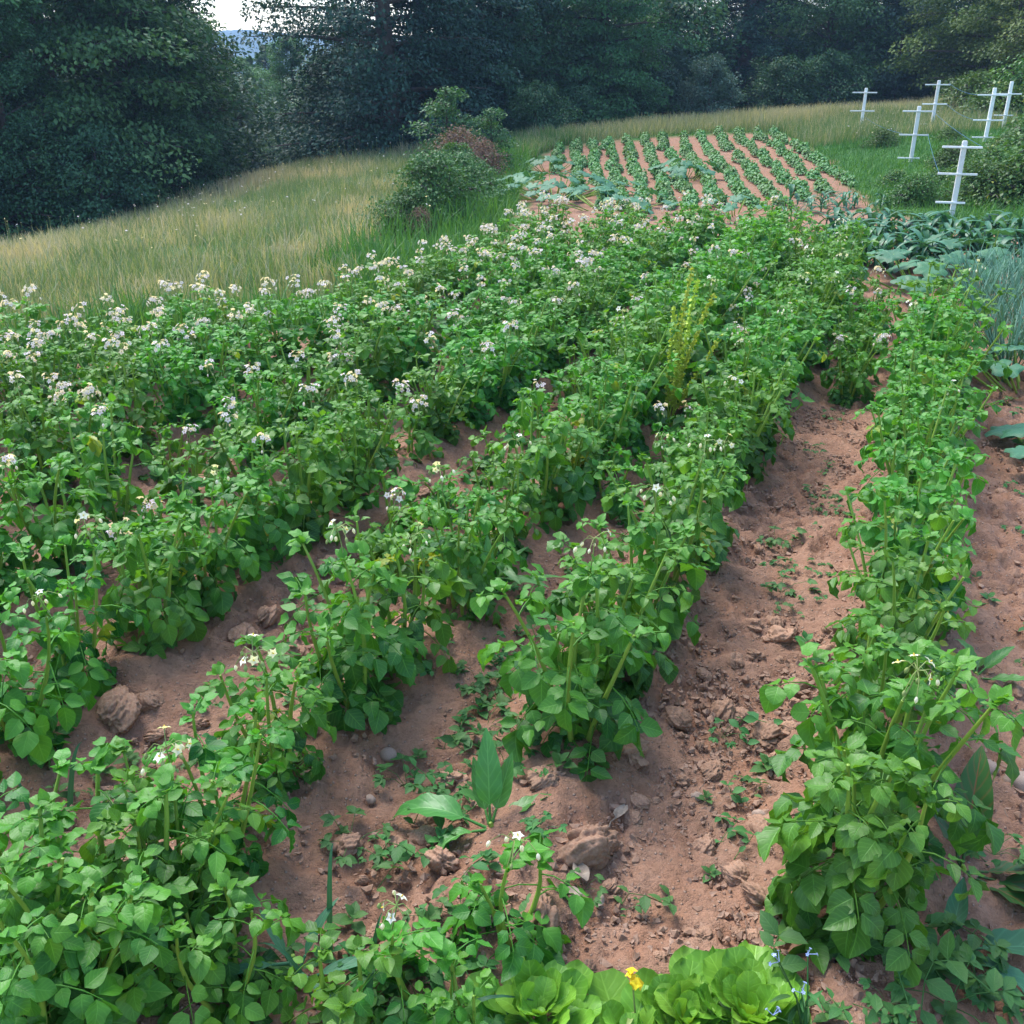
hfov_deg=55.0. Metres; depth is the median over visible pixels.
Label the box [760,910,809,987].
weed
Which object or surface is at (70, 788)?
grass blade
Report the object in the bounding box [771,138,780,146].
bean plant
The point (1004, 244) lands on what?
corn plant
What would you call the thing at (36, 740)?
potato plant
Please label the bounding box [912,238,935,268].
corn plant
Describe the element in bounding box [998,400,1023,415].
weed
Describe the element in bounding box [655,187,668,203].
bean plant
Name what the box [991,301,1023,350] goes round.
onion plant
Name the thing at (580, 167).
bean plant
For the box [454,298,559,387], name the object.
potato plant
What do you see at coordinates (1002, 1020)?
weed
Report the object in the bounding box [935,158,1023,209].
bramble bush
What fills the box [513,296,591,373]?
potato plant
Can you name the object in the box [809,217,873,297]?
potato plant
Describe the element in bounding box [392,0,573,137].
tree
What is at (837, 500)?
weed
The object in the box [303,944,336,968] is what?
weed
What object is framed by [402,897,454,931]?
weed
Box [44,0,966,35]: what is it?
sky
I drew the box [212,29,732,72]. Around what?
hills
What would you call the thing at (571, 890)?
withered leaf
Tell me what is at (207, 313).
potato plant
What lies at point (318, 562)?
soil clod
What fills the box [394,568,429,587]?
weed
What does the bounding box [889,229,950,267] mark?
corn plant
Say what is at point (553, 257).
potato plant
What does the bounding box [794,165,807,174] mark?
bean plant
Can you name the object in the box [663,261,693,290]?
potato plant
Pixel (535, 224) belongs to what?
potato plant
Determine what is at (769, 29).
tree
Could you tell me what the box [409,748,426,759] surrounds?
weed
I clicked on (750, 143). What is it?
bean plant
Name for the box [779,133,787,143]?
bean plant
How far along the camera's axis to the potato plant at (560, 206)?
8.57 m
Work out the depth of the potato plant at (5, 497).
3.65 m
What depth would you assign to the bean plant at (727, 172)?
13.52 m
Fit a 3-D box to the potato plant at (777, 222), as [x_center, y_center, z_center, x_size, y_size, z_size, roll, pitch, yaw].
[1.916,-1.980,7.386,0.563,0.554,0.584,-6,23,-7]
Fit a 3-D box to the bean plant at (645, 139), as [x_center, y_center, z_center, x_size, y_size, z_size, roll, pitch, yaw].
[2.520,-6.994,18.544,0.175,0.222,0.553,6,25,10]
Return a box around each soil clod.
[61,804,76,830]
[96,684,141,734]
[129,737,138,743]
[135,690,165,713]
[143,729,167,744]
[189,718,209,729]
[228,621,258,647]
[239,648,256,654]
[257,604,277,628]
[279,644,308,662]
[316,554,342,577]
[329,832,363,856]
[335,577,344,583]
[344,578,362,596]
[347,551,359,561]
[354,875,369,885]
[365,922,381,942]
[382,835,408,858]
[394,875,403,886]
[407,825,435,846]
[410,813,436,827]
[417,487,436,498]
[424,833,437,846]
[424,845,459,874]
[431,770,468,790]
[470,734,482,745]
[495,736,504,751]
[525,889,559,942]
[527,764,566,790]
[556,823,620,870]
[559,546,570,556]
[583,958,596,972]
[601,877,620,894]
[610,516,620,523]
[614,553,628,561]
[621,738,649,768]
[622,809,642,826]
[630,792,649,808]
[650,797,660,803]
[653,950,665,961]
[659,705,691,731]
[676,732,685,738]
[676,774,690,786]
[692,833,715,855]
[693,926,712,942]
[695,740,704,751]
[697,667,711,681]
[700,759,726,781]
[702,682,708,689]
[710,697,735,723]
[723,860,749,885]
[726,652,744,669]
[731,925,745,938]
[732,595,740,602]
[734,707,748,721]
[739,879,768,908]
[745,618,763,631]
[745,648,765,660]
[745,814,770,833]
[747,928,759,942]
[750,719,780,751]
[754,544,764,555]
[761,633,770,643]
[766,615,784,627]
[767,625,795,646]
[768,752,776,757]
[774,655,784,663]
[776,728,790,738]
[777,643,785,650]
[778,720,796,731]
[781,677,808,697]
[785,626,799,635]
[790,697,799,703]
[806,653,819,664]
[806,704,820,716]
[818,643,836,661]
[821,621,837,633]
[832,565,842,572]
[838,565,855,577]
[995,487,1007,492]
[1003,681,1023,699]
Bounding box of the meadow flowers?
[4,104,951,281]
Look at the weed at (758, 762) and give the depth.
2.47 m
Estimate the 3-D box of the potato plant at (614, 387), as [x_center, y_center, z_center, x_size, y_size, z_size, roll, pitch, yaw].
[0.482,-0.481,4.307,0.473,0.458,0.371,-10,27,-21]
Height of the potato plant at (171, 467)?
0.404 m
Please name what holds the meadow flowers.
on the ground at (176, 677)
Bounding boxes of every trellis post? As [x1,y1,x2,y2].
[850,88,876,122]
[898,106,932,160]
[922,80,950,121]
[935,141,982,215]
[972,88,1007,141]
[994,81,1021,126]
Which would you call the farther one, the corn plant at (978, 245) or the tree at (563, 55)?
the tree at (563, 55)
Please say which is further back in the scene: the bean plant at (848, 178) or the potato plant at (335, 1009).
the bean plant at (848, 178)
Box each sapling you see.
[401,85,485,167]
[459,107,522,172]
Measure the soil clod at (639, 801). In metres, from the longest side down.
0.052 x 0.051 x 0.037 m
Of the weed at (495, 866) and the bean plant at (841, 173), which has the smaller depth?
the weed at (495, 866)
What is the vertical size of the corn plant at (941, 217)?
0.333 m
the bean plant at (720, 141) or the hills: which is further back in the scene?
the hills
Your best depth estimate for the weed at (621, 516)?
3.69 m
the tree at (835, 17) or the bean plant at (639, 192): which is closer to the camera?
the bean plant at (639, 192)
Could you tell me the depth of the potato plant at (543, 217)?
8.36 m
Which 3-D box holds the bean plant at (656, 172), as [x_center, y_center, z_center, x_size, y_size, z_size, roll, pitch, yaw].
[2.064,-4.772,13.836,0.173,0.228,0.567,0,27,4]
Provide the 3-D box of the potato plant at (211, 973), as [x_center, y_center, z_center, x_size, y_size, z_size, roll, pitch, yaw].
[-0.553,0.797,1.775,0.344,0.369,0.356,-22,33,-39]
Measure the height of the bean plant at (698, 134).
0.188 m
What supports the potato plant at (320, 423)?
on the ground at (176, 677)
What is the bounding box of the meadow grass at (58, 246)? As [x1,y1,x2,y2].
[0,128,569,340]
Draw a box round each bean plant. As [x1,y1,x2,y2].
[549,161,560,171]
[551,147,560,156]
[557,142,564,151]
[557,154,566,161]
[566,194,580,200]
[568,140,576,149]
[570,157,582,170]
[570,178,579,187]
[571,151,580,158]
[571,153,579,161]
[573,166,580,176]
[575,141,582,152]
[575,162,583,170]
[576,153,587,166]
[585,137,593,147]
[587,150,599,158]
[587,172,599,184]
[588,140,597,148]
[588,154,595,164]
[588,157,600,168]
[589,143,597,151]
[592,162,603,174]
[594,174,604,186]
[594,195,607,209]
[595,167,603,175]
[597,193,611,202]
[600,138,610,148]
[604,158,615,170]
[605,145,616,155]
[607,169,621,180]
[609,153,618,161]
[609,175,623,186]
[610,150,619,158]
[613,162,623,172]
[613,183,626,190]
[614,193,630,210]
[617,174,628,186]
[617,189,630,204]
[620,136,630,143]
[622,146,631,154]
[625,158,640,168]
[626,152,635,161]
[627,163,641,173]
[631,148,638,156]
[631,165,641,177]
[632,173,643,184]
[633,179,648,189]
[633,189,647,199]
[635,185,652,198]
[635,193,652,213]
[636,168,647,181]
[639,131,649,137]
[640,135,649,145]
[643,146,655,155]
[644,140,655,147]
[644,148,657,158]
[644,153,655,161]
[648,155,657,166]
[649,161,658,173]
[652,167,662,178]
[654,172,671,183]
[654,175,666,187]
[655,143,666,150]
[655,180,674,196]
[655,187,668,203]
[656,132,663,140]
[658,136,669,143]
[663,138,669,148]
[663,146,677,158]
[663,196,677,210]
[667,150,676,158]
[670,173,684,186]
[674,179,687,191]
[678,145,690,154]
[679,130,687,135]
[681,181,694,193]
[682,140,692,150]
[682,147,689,158]
[682,189,697,204]
[685,152,697,161]
[688,155,696,163]
[694,157,703,164]
[694,163,706,176]
[695,130,706,137]
[698,134,706,141]
[700,138,709,147]
[700,172,711,186]
[702,144,714,151]
[702,148,711,154]
[702,175,716,191]
[702,183,714,195]
[708,148,717,155]
[708,151,721,160]
[710,158,726,169]
[711,188,727,206]
[712,125,723,133]
[715,127,723,136]
[716,132,728,139]
[718,137,726,146]
[719,142,730,151]
[720,161,729,170]
[721,133,728,141]
[722,165,737,176]
[723,169,734,181]
[726,141,734,148]
[727,177,742,189]
[731,148,742,154]
[731,151,745,162]
[731,180,743,193]
[733,131,743,140]
[734,134,742,144]
[734,184,750,202]
[740,193,760,206]
[741,136,748,145]
[741,157,750,170]
[743,168,756,178]
[747,138,756,149]
[747,160,760,171]
[747,170,761,181]
[750,143,758,156]
[752,125,759,133]
[752,132,761,139]
[754,174,768,187]
[755,146,769,158]
[758,180,775,191]
[760,133,768,142]
[760,154,772,167]
[761,185,774,195]
[766,139,774,146]
[769,125,778,135]
[770,165,778,175]
[770,188,785,204]
[771,132,781,138]
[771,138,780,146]
[771,158,782,167]
[773,141,785,151]
[775,142,785,155]
[775,169,791,183]
[776,167,784,176]
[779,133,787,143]
[782,149,794,157]
[784,152,800,160]
[784,175,799,189]
[787,156,795,166]
[788,138,798,144]
[791,140,802,150]
[793,158,805,167]
[793,177,809,193]
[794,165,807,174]
[794,188,811,200]
[796,141,809,152]
[801,148,813,159]
[804,167,821,179]
[807,151,820,161]
[812,153,828,167]
[813,177,829,189]
[813,181,835,193]
[817,159,829,172]
[826,165,839,175]
[834,169,849,178]
[840,172,857,186]
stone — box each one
[366,794,375,804]
[380,747,396,761]
[690,791,702,800]
[751,809,765,814]
[988,759,999,774]
[1002,771,1023,791]
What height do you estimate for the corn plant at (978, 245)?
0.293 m
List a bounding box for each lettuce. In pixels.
[464,957,605,1023]
[566,968,657,1023]
[613,945,739,1023]
[665,939,811,1023]
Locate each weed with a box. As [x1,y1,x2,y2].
[18,672,42,687]
[27,658,46,680]
[45,779,75,797]
[64,788,93,798]
[88,759,116,774]
[91,760,138,781]
[100,551,135,581]
[112,748,140,764]
[172,741,200,772]
[189,687,228,708]
[235,897,356,997]
[238,941,304,979]
[248,642,297,667]
[250,947,296,984]
[281,592,324,610]
[282,693,296,705]
[286,677,306,693]
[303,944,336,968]
[317,805,394,867]
[324,941,351,981]
[332,901,368,935]
[334,824,349,833]
[342,585,378,605]
[345,966,363,981]
[349,946,427,1006]
[356,835,391,864]
[362,961,444,1022]
[371,861,403,891]
[373,753,447,793]
[374,834,434,867]
[376,982,400,1005]
[377,826,412,861]
[386,656,435,676]
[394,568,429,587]
[395,427,411,435]
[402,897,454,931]
[403,757,445,794]
[403,795,469,828]
[406,769,420,780]
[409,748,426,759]
[412,529,435,543]
[415,903,442,931]
[418,875,476,935]
[421,955,508,1023]
[427,527,563,599]
[427,640,453,653]
[427,758,471,794]
[428,827,449,848]
[434,725,492,748]
[434,764,466,784]
[435,788,476,827]
[438,824,455,844]
[440,725,478,754]
[446,499,470,518]
[451,702,517,744]
[451,850,497,882]
[452,714,475,732]
[455,666,490,693]
[456,658,500,696]
[458,472,486,481]
[459,925,478,938]
[469,670,497,694]
[470,697,490,718]
[472,723,484,734]
[473,671,513,715]
[479,631,507,664]
[479,848,502,872]
[480,692,509,710]
[485,657,536,668]
[489,718,539,764]
[491,895,494,906]
[493,730,541,776]
[494,645,547,672]
[495,677,513,695]
[497,714,529,729]
[500,568,524,591]
[511,624,525,635]
[514,588,545,612]
[519,816,551,844]
[521,765,548,776]
[524,810,566,837]
[526,615,556,642]
[547,751,578,767]
[550,733,595,764]
[562,561,593,574]
[562,867,607,906]
[600,507,635,526]
[613,884,676,915]
[620,897,651,916]
[652,478,662,493]
[696,789,712,803]
[701,864,720,882]
[708,717,745,748]
[714,812,744,842]
[720,775,750,802]
[727,825,760,858]
[729,711,782,744]
[739,777,770,797]
[749,752,785,771]
[754,757,771,765]
[756,526,806,547]
[759,556,797,573]
[760,574,817,597]
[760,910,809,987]
[773,601,804,617]
[794,630,820,645]
[796,587,827,600]
[802,441,825,453]
[803,484,838,498]
[804,558,832,574]
[809,503,823,511]
[812,1001,846,1022]
[818,987,871,1023]
[821,408,844,420]
[821,488,841,502]
[823,504,850,518]
[833,505,859,514]
[836,925,915,1023]
[841,993,897,1023]
[858,975,918,1023]
[884,912,943,974]
[884,942,1023,1023]
[888,1003,919,1023]
[892,1013,914,1023]
[911,952,951,976]
[920,931,1002,1023]
[927,946,957,980]
[928,912,1010,988]
[930,999,968,1023]
[937,959,955,979]
[944,910,1008,970]
[950,940,968,965]
[950,949,1020,1016]
[955,934,986,966]
[966,829,1001,865]
[966,833,1023,865]
[967,552,981,576]
[969,950,994,995]
[971,975,997,1011]
[977,698,1023,722]
[980,592,1001,603]
[982,990,1023,1023]
[985,396,1013,407]
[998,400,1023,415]
[1003,480,1023,494]
[1011,439,1023,444]
[1016,1000,1023,1018]
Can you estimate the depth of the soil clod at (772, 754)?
2.49 m
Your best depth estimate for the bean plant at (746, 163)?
14.53 m
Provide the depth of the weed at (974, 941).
1.91 m
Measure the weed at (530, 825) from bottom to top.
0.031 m
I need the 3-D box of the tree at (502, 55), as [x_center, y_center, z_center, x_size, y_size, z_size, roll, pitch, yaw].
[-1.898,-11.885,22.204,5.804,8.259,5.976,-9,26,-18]
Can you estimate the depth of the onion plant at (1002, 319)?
5.49 m
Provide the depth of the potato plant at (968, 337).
4.60 m
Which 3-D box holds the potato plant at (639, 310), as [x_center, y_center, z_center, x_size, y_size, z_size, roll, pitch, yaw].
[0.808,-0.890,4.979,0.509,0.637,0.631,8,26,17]
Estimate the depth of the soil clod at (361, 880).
2.11 m
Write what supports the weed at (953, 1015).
on the ground at (176, 677)
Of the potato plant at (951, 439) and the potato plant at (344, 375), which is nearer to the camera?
the potato plant at (951, 439)
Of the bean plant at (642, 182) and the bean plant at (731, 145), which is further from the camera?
the bean plant at (731, 145)
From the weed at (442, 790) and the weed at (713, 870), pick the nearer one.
the weed at (713, 870)
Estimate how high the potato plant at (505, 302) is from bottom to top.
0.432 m
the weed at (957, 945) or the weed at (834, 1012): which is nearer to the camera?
the weed at (834, 1012)
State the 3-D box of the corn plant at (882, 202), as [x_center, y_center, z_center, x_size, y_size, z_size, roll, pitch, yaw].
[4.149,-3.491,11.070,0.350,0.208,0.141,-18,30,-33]
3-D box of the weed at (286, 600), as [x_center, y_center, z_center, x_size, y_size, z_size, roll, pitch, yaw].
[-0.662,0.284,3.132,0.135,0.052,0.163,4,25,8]
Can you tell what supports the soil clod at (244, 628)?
on the ground at (176, 677)
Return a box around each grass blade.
[18,783,30,809]
[67,742,80,806]
[258,942,312,998]
[327,844,332,952]
[366,913,381,989]
[477,994,532,1001]
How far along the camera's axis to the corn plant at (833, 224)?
8.94 m
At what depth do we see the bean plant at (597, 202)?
11.15 m
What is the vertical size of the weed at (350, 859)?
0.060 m
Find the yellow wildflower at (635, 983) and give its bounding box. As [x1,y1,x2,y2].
[625,967,643,1023]
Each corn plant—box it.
[777,199,806,209]
[785,184,804,203]
[797,210,847,225]
[800,198,821,210]
[803,191,843,211]
[806,190,837,204]
[814,191,835,208]
[819,213,887,229]
[820,214,839,234]
[820,219,869,239]
[823,200,849,215]
[824,211,866,235]
[827,217,890,235]
[828,212,878,232]
[834,191,854,207]
[834,207,852,224]
[846,192,864,209]
[850,227,891,248]
[850,235,885,263]
[853,234,902,268]
[862,207,884,232]
[865,218,894,251]
[867,220,931,249]
[868,193,889,207]
[868,242,916,264]
[872,208,922,233]
[872,214,893,230]
[872,221,902,245]
[878,232,924,267]
[879,233,906,273]
[885,215,934,236]
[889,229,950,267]
[890,222,928,254]
[891,210,941,229]
[892,221,906,237]
[895,238,934,270]
[896,238,965,271]
[899,228,939,255]
[907,224,973,257]
[910,213,956,233]
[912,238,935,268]
[918,210,955,233]
[919,225,954,259]
[923,211,985,238]
[928,243,952,273]
[932,214,953,239]
[938,234,976,252]
[939,222,967,254]
[940,241,958,262]
[942,227,981,252]
[953,219,970,230]
[953,219,984,236]
[955,228,984,252]
[963,228,999,259]
[964,219,1020,236]
[967,215,996,238]
[972,213,1016,241]
[975,210,1023,242]
[975,221,1010,249]
[981,231,1023,256]
[987,235,1023,258]
[993,212,1023,248]
[998,228,1023,250]
[998,230,1023,248]
[1012,220,1023,243]
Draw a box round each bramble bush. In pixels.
[857,125,904,147]
[864,168,917,189]
[879,170,946,208]
[919,167,954,189]
[920,139,980,170]
[928,153,1022,207]
[929,126,966,143]
[930,68,1006,111]
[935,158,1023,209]
[936,81,1023,122]
[947,145,1015,171]
[969,127,1023,156]
[979,54,1023,116]
[983,127,1023,207]
[987,113,1023,153]
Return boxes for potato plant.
[0,284,66,386]
[0,313,93,415]
[0,329,59,430]
[0,370,81,504]
[0,438,107,587]
[0,486,10,503]
[0,503,40,613]
[0,511,150,703]
[0,589,96,768]
[0,748,122,965]
[0,788,180,1023]
[0,845,174,1023]
[4,735,244,1023]
[26,379,131,477]
[42,393,167,548]
[55,293,156,399]
[65,330,163,457]
[71,462,143,511]
[72,509,212,658]
[79,725,264,948]
[95,517,184,609]
[96,304,176,382]
[109,857,305,1023]
[128,321,211,428]
[135,496,210,567]
[137,412,206,483]
[141,692,301,901]
[142,424,234,512]
[142,464,270,620]
[144,274,236,372]
[147,306,248,410]
[187,270,260,354]
[190,401,251,456]
[191,432,298,573]
[194,633,337,802]
[198,358,308,456]
[198,396,265,477]
[207,371,263,443]
[209,302,283,390]
[215,408,351,555]
[231,458,301,512]
[237,274,335,376]
[250,329,358,440]
[260,365,302,416]
[262,519,427,738]
[277,447,317,491]
[280,920,407,1023]
[285,401,350,455]
[291,279,356,357]
[298,383,410,515]
[312,346,343,400]
[312,350,382,418]
[318,264,380,343]
[318,503,470,676]
[319,303,403,404]
[323,323,371,370]
[323,369,415,476]
[327,394,377,445]
[332,262,418,329]
[339,275,439,392]
[343,469,436,557]
[344,890,494,1023]
[352,487,442,593]
[365,250,438,321]
[370,280,452,379]
[370,378,443,465]
[401,331,479,445]
[403,239,454,310]
[405,381,438,427]
[408,461,527,593]
[408,949,498,1023]
[411,478,519,629]
[412,235,483,301]
[412,464,477,528]
[420,291,480,363]
[432,263,510,344]
[432,308,501,429]
[437,828,593,982]
[440,313,540,413]
[440,347,473,389]
[451,247,495,291]
[451,434,541,558]
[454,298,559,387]
[457,223,516,280]
[466,425,526,487]
[467,278,511,332]
[470,529,670,781]
[474,231,559,310]
[476,248,532,315]
[479,291,542,352]
[480,223,531,271]
[489,387,597,533]
[495,208,540,258]
[499,286,540,333]
[500,261,598,357]
[507,214,594,295]
[508,231,568,292]
[508,379,570,451]
[512,370,578,430]
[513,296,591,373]
[514,204,554,251]
[518,193,570,253]
[528,248,633,352]
[530,216,605,269]
[530,403,621,499]
[533,264,583,308]
[536,190,573,250]
[540,258,619,329]
[544,531,693,702]
[546,251,589,306]
[547,351,598,405]
[552,339,600,395]
[557,361,655,471]
[558,306,679,423]
[561,213,609,264]
[566,249,633,316]
[567,239,650,312]
[568,263,599,283]
[568,348,682,454]
[572,216,622,255]
[576,484,719,652]
[582,201,647,255]
[583,442,644,528]
[586,233,619,283]
[587,314,639,376]
[590,200,641,240]
[592,308,712,410]
[592,321,628,377]
[597,434,730,612]
[599,235,652,292]
[600,197,648,235]
[600,296,668,351]
[604,197,657,228]
[610,219,668,292]
[614,230,641,256]
[615,225,654,257]
[621,278,725,371]
[624,271,721,387]
[627,223,680,288]
[628,272,671,325]
[629,400,697,486]
[632,267,684,320]
[638,214,703,275]
[640,421,731,533]
[647,261,700,315]
[652,244,767,358]
[652,433,750,573]
[653,219,684,240]
[660,194,713,258]
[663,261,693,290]
[665,400,710,443]
[668,219,704,261]
[672,191,717,251]
[672,241,770,328]
[679,236,709,293]
[679,386,716,426]
[679,401,751,500]
[682,193,732,244]
[684,249,782,320]
[684,361,793,484]
[686,321,826,439]
[696,223,769,303]
[703,353,734,392]
[703,357,798,454]
[704,202,731,240]
[704,347,724,381]
[707,233,732,255]
[709,295,774,359]
[717,216,785,295]
[718,324,755,372]
[719,285,775,351]
[720,299,833,396]
[721,321,798,416]
[726,252,764,297]
[727,215,756,236]
[731,215,794,283]
[735,212,808,272]
[741,279,780,338]
[742,205,811,272]
[748,272,834,383]
[749,267,793,320]
[756,733,989,987]
[758,271,847,368]
[759,266,794,311]
[759,638,1023,895]
[760,195,813,248]
[760,259,848,345]
[766,206,809,244]
[775,238,815,291]
[777,241,808,279]
[778,212,878,291]
[783,248,858,321]
[787,245,860,340]
[789,230,822,261]
[798,232,864,314]
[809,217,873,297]
[811,596,961,752]
[820,330,891,408]
[825,486,972,652]
[826,313,892,382]
[833,539,981,722]
[835,285,899,359]
[841,266,905,334]
[846,288,898,354]
[846,439,975,555]
[851,385,974,510]
[853,450,976,641]
[860,436,990,540]
[866,340,988,443]
[871,354,977,458]
[874,323,970,427]
[879,284,981,370]
[881,375,1002,474]
[888,279,999,359]
[889,295,978,374]
[892,300,1012,422]
[896,259,1015,345]
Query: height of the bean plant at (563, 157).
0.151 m
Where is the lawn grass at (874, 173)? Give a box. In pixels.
[636,112,1023,229]
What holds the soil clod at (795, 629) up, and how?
on the ground at (176, 677)
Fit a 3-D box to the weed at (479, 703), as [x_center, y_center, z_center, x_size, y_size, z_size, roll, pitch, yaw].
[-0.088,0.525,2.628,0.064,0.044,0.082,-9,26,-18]
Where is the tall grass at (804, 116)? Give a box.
[509,94,1023,159]
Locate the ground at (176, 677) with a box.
[0,59,1023,1023]
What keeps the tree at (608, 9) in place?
on the ground at (176, 677)
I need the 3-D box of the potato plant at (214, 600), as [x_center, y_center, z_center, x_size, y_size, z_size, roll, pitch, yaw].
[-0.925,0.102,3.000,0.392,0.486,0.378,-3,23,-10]
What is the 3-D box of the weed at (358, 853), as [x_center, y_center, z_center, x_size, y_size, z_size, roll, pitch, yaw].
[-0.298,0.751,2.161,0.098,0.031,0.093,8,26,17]
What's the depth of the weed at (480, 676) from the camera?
2.72 m
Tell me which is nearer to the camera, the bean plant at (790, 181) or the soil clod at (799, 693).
the soil clod at (799, 693)
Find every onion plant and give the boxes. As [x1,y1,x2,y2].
[931,244,1008,297]
[938,242,996,295]
[942,242,1000,278]
[944,240,1015,307]
[944,257,1022,320]
[947,249,1017,305]
[950,258,1023,323]
[953,246,1010,295]
[954,253,1005,306]
[955,248,1022,316]
[959,250,1023,302]
[962,280,1022,333]
[964,277,1023,343]
[966,287,1023,359]
[970,295,1023,358]
[971,240,1023,284]
[971,291,1023,364]
[972,274,1023,330]
[973,240,1018,294]
[978,282,1020,335]
[979,264,1023,319]
[979,277,1023,359]
[979,300,1023,347]
[981,255,1023,307]
[984,270,1023,323]
[986,305,1023,382]
[986,308,1022,358]
[987,242,1023,300]
[987,254,1023,301]
[990,240,1023,291]
[991,287,1023,351]
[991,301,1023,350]
[993,255,1023,306]
[1002,256,1023,325]
[1005,276,1023,338]
[1010,296,1023,340]
[1012,243,1023,300]
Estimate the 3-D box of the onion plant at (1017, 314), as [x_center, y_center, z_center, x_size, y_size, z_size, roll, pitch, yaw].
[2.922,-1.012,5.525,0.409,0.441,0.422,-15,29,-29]
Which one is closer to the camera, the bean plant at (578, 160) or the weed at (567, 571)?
the weed at (567, 571)
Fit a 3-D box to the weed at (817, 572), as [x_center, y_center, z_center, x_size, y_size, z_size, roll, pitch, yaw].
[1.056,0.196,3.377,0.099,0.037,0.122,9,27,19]
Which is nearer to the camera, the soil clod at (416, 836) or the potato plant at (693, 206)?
the soil clod at (416, 836)
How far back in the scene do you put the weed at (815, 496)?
3.95 m
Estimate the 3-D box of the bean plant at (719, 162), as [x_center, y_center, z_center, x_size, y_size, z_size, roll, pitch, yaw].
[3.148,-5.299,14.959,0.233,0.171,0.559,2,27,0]
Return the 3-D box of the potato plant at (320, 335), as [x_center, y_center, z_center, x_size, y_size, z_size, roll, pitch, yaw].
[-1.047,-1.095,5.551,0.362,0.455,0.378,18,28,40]
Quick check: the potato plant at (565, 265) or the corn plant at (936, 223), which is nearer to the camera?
the potato plant at (565, 265)
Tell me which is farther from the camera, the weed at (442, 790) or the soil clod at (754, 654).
the soil clod at (754, 654)
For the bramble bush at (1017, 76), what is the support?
on the ground at (176, 677)
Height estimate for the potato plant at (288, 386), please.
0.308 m
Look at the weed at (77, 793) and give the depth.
2.33 m
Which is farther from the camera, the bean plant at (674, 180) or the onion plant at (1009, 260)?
the bean plant at (674, 180)
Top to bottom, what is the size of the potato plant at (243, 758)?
0.390 m
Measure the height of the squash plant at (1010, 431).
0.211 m
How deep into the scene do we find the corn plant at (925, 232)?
8.46 m
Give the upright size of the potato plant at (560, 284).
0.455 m
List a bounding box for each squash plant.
[481,170,640,201]
[520,155,585,172]
[536,186,671,213]
[648,157,723,180]
[668,192,797,216]
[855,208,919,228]
[863,249,1005,299]
[925,228,1023,275]
[959,342,1023,392]
[984,423,1023,458]
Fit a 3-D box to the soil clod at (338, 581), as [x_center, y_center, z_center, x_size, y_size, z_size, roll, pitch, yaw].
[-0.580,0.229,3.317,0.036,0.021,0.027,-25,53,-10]
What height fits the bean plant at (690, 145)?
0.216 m
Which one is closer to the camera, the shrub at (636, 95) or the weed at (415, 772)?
the weed at (415, 772)
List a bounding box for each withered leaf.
[555,886,582,895]
[573,863,589,880]
[595,893,603,906]
[609,804,627,827]
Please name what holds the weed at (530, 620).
on the ground at (176, 677)
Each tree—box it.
[0,0,96,239]
[0,0,106,240]
[0,0,238,236]
[2,0,265,196]
[30,0,259,174]
[110,0,262,170]
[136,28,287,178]
[230,0,538,171]
[231,55,280,150]
[248,37,316,163]
[254,43,292,108]
[292,0,562,149]
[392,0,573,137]
[431,0,624,126]
[476,1,597,20]
[512,0,714,127]
[584,0,752,117]
[619,0,772,101]
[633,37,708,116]
[684,0,824,112]
[733,0,911,109]
[771,0,882,36]
[825,0,968,97]
[874,0,1023,96]
[881,0,1001,62]
[971,0,1023,76]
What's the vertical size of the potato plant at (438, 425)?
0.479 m
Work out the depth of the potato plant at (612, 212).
8.23 m
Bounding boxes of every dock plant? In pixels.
[391,728,551,848]
[646,266,722,442]
[934,746,1023,906]
[944,877,1023,992]
[948,639,1023,692]
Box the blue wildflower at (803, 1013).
[765,947,822,1023]
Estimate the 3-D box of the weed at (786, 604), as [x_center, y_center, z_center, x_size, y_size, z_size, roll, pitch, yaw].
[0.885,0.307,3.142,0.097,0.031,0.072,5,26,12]
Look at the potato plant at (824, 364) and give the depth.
5.40 m
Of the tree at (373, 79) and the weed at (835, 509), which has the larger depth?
the tree at (373, 79)
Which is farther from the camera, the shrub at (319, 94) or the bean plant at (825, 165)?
the shrub at (319, 94)
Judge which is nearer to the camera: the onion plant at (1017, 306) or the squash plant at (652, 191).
the onion plant at (1017, 306)
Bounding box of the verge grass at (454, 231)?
[0,123,578,364]
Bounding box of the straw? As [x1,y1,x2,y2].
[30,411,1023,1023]
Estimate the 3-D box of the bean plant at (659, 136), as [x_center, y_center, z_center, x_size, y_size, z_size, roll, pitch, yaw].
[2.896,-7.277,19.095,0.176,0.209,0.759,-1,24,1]
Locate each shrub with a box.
[14,118,165,233]
[119,107,241,205]
[141,80,253,178]
[216,78,276,153]
[229,103,287,169]
[263,43,357,165]
[292,39,406,149]
[351,149,506,235]
[366,187,444,239]
[403,207,436,237]
[404,140,502,187]
[425,151,512,213]
[426,123,492,178]
[465,159,511,191]
[471,135,512,176]
[504,79,582,136]
[540,83,610,129]
[595,73,667,124]
[671,52,746,118]
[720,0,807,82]
[733,54,826,112]
[773,25,870,99]
[788,48,881,109]
[835,0,909,80]
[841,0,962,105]
[894,10,991,98]
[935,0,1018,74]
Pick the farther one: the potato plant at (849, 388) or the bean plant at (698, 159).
the bean plant at (698, 159)
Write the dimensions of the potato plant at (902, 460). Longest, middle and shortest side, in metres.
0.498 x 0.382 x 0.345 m
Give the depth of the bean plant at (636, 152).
16.57 m
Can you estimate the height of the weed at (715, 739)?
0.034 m
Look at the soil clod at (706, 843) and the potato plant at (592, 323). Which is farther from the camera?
the potato plant at (592, 323)
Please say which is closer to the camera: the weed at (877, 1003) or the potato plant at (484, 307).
the weed at (877, 1003)
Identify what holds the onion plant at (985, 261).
on the ground at (176, 677)
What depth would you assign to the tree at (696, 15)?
26.12 m

